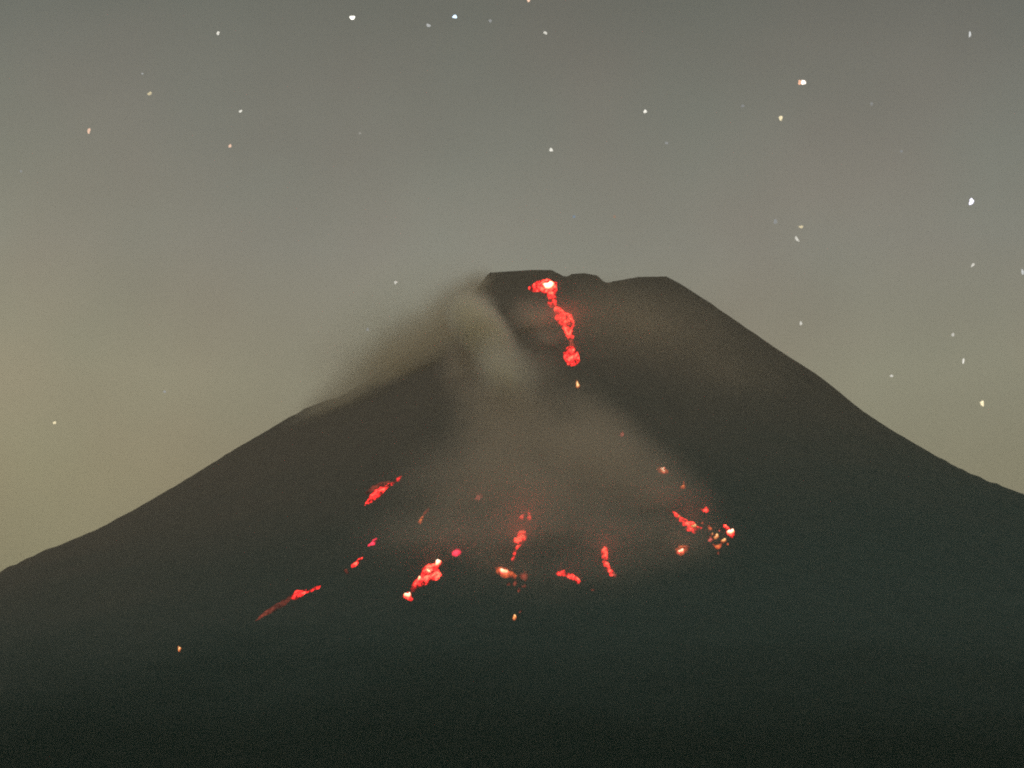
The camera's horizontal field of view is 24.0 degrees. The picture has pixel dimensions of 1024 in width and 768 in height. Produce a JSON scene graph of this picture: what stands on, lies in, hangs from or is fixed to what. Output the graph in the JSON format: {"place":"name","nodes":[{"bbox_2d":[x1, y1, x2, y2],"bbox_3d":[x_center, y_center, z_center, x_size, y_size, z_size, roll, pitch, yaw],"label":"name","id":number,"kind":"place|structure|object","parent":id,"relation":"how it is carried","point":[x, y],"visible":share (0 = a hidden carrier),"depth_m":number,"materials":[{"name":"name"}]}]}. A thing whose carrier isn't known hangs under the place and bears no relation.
{"place":"outdoors","nodes":[
{"label":"outdoors","id":0,"kind":"place"},
{"bbox_2d":[0,270,1023,767],"bbox_3d":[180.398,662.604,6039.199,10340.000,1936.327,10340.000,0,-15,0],"label":"mountain","id":1,"kind":"structure","parent":0,"point":[850,594],"depth_m":3925.76,"materials":[{"name":"black stone"}]},
{"bbox_2d":[255,585,320,620],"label":"lava flow","id":2,"kind":"object","parent":1,"relation":"on","point":[296,594],"visible":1,"depth_m":3816.66,"materials":[{"name":"red liquid"}]},
{"bbox_2d":[344,557,362,573],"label":"lava flow","id":3,"kind":"object","parent":1,"relation":"on","point":[355,563],"visible":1,"depth_m":4020.38,"materials":[{"name":"red"}]},
{"bbox_2d":[368,538,376,545],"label":"lava flow","id":4,"kind":"object","parent":1,"relation":"on","point":[373,541],"visible":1,"depth_m":4202.21,"materials":[{"name":"red liquid"}]},
{"bbox_2d":[365,476,401,504],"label":"lava flow","id":5,"kind":"object","parent":1,"relation":"on","point":[376,494],"visible":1,"depth_m":4719.47,"materials":[{"name":"red liquid"}]},
{"bbox_2d":[403,592,412,600],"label":"glowing rock","id":6,"kind":"object","parent":1,"relation":"on","point":[406,595],"visible":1,"depth_m":3763.16,"materials":[{"name":"red"}]},
{"bbox_2d":[418,508,428,523],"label":"lava flow","id":7,"kind":"object","parent":1,"relation":"on","point":[421,518],"visible":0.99,"depth_m":4408.40,"materials":[{"name":"red"}]},
{"bbox_2d":[410,559,441,591],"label":"lava flow","id":8,"kind":"object","parent":1,"relation":"on","point":[430,573],"visible":1,"depth_m":3888.76,"materials":[{"name":"red liquid"}]},
{"bbox_2d":[451,549,460,555],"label":"glowing rock","id":9,"kind":"object","parent":1,"relation":"on","point":[456,552],"visible":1,"depth_m":4038.04,"materials":[{"name":"red stone"}]},
{"bbox_2d":[475,493,482,500],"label":"glowing rock","id":10,"kind":"object","parent":1,"relation":"on","point":[478,497],"visible":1,"depth_m":4535.55,"materials":[{"name":"brown"}]},
{"bbox_2d":[495,566,516,578],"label":"lava flow","id":11,"kind":"object","parent":1,"relation":"on","point":[503,572],"visible":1,"depth_m":3889.33,"materials":[{"name":"orange liquid"}]},
{"bbox_2d":[511,530,528,561],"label":"lava flow","id":12,"kind":"object","parent":1,"relation":"on","point":[521,537],"visible":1,"depth_m":4128.33,"materials":[{"name":"red liquid"}]},
{"bbox_2d":[518,570,527,580],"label":"lava flow","id":13,"kind":"object","parent":1,"relation":"on","point":[523,576],"visible":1,"depth_m":3860.58,"materials":[{"name":"red"}]},
{"bbox_2d":[528,279,575,347],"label":"lava flow","id":14,"kind":"object","parent":1,"relation":"on","point":[562,317],"visible":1,"depth_m":5810.43,"materials":[{"name":"red liquid"}]},
{"bbox_2d":[556,570,580,583],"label":"lava flow","id":15,"kind":"object","parent":1,"relation":"on","point":[573,577],"visible":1,"depth_m":3872.72,"materials":[{"name":"red liquid"}]},
{"bbox_2d":[563,346,579,365],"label":"lava flow","id":16,"kind":"object","parent":1,"relation":"on","point":[571,356],"visible":1,"depth_m":5502.23,"materials":[{"name":"red liquid"}]},
{"bbox_2d":[601,546,616,576],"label":"lava flow","id":17,"kind":"object","parent":1,"relation":"on","point":[604,553],"visible":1,"depth_m":3957.42,"materials":[{"name":"red liquid"}]},
{"bbox_2d":[657,467,667,473],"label":"glowing rock","id":18,"kind":"object","parent":1,"relation":"on","point":[661,470],"visible":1,"depth_m":4702.65,"materials":[{"name":"orange"}]},
{"bbox_2d":[675,545,688,555],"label":"lava flow","id":19,"kind":"object","parent":1,"relation":"on","point":[680,550],"visible":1,"depth_m":4039.82,"materials":[{"name":"orange liquid"}]},
{"bbox_2d":[680,481,684,489],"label":"glowing rock","id":20,"kind":"object","parent":1,"relation":"on","point":[682,487],"visible":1,"depth_m":4575.99,"materials":[{"name":"orange stone"}]},
{"bbox_2d":[672,511,701,532],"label":"lava flow","id":21,"kind":"object","parent":1,"relation":"on","point":[692,526],"visible":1,"depth_m":4234.50,"materials":[{"name":"red liquid"}]},
{"bbox_2d":[713,538,725,548],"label":"lava flow","id":22,"kind":"object","parent":1,"relation":"on","point":[722,541],"visible":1,"depth_m":4086.18,"materials":[{"name":"orange"}]},
{"bbox_2d":[723,524,734,537],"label":"lava flow","id":23,"kind":"object","parent":1,"relation":"on","point":[729,532],"visible":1,"depth_m":4182.93,"materials":[{"name":"red"}]},
{"bbox_2d":[0,0,1023,571],"label":"sky","id":24,"kind":"structure","parent":0,"point":[144,254],"materials":[{"name":"grey"}]},
{"bbox_2d":[798,80,805,84],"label":"twin star","id":25,"kind":"object","parent":24,"relation":"in","point":[802,82],"visible":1,"depth_m":59081.79,"materials":[{"name":"white"}]}
]}

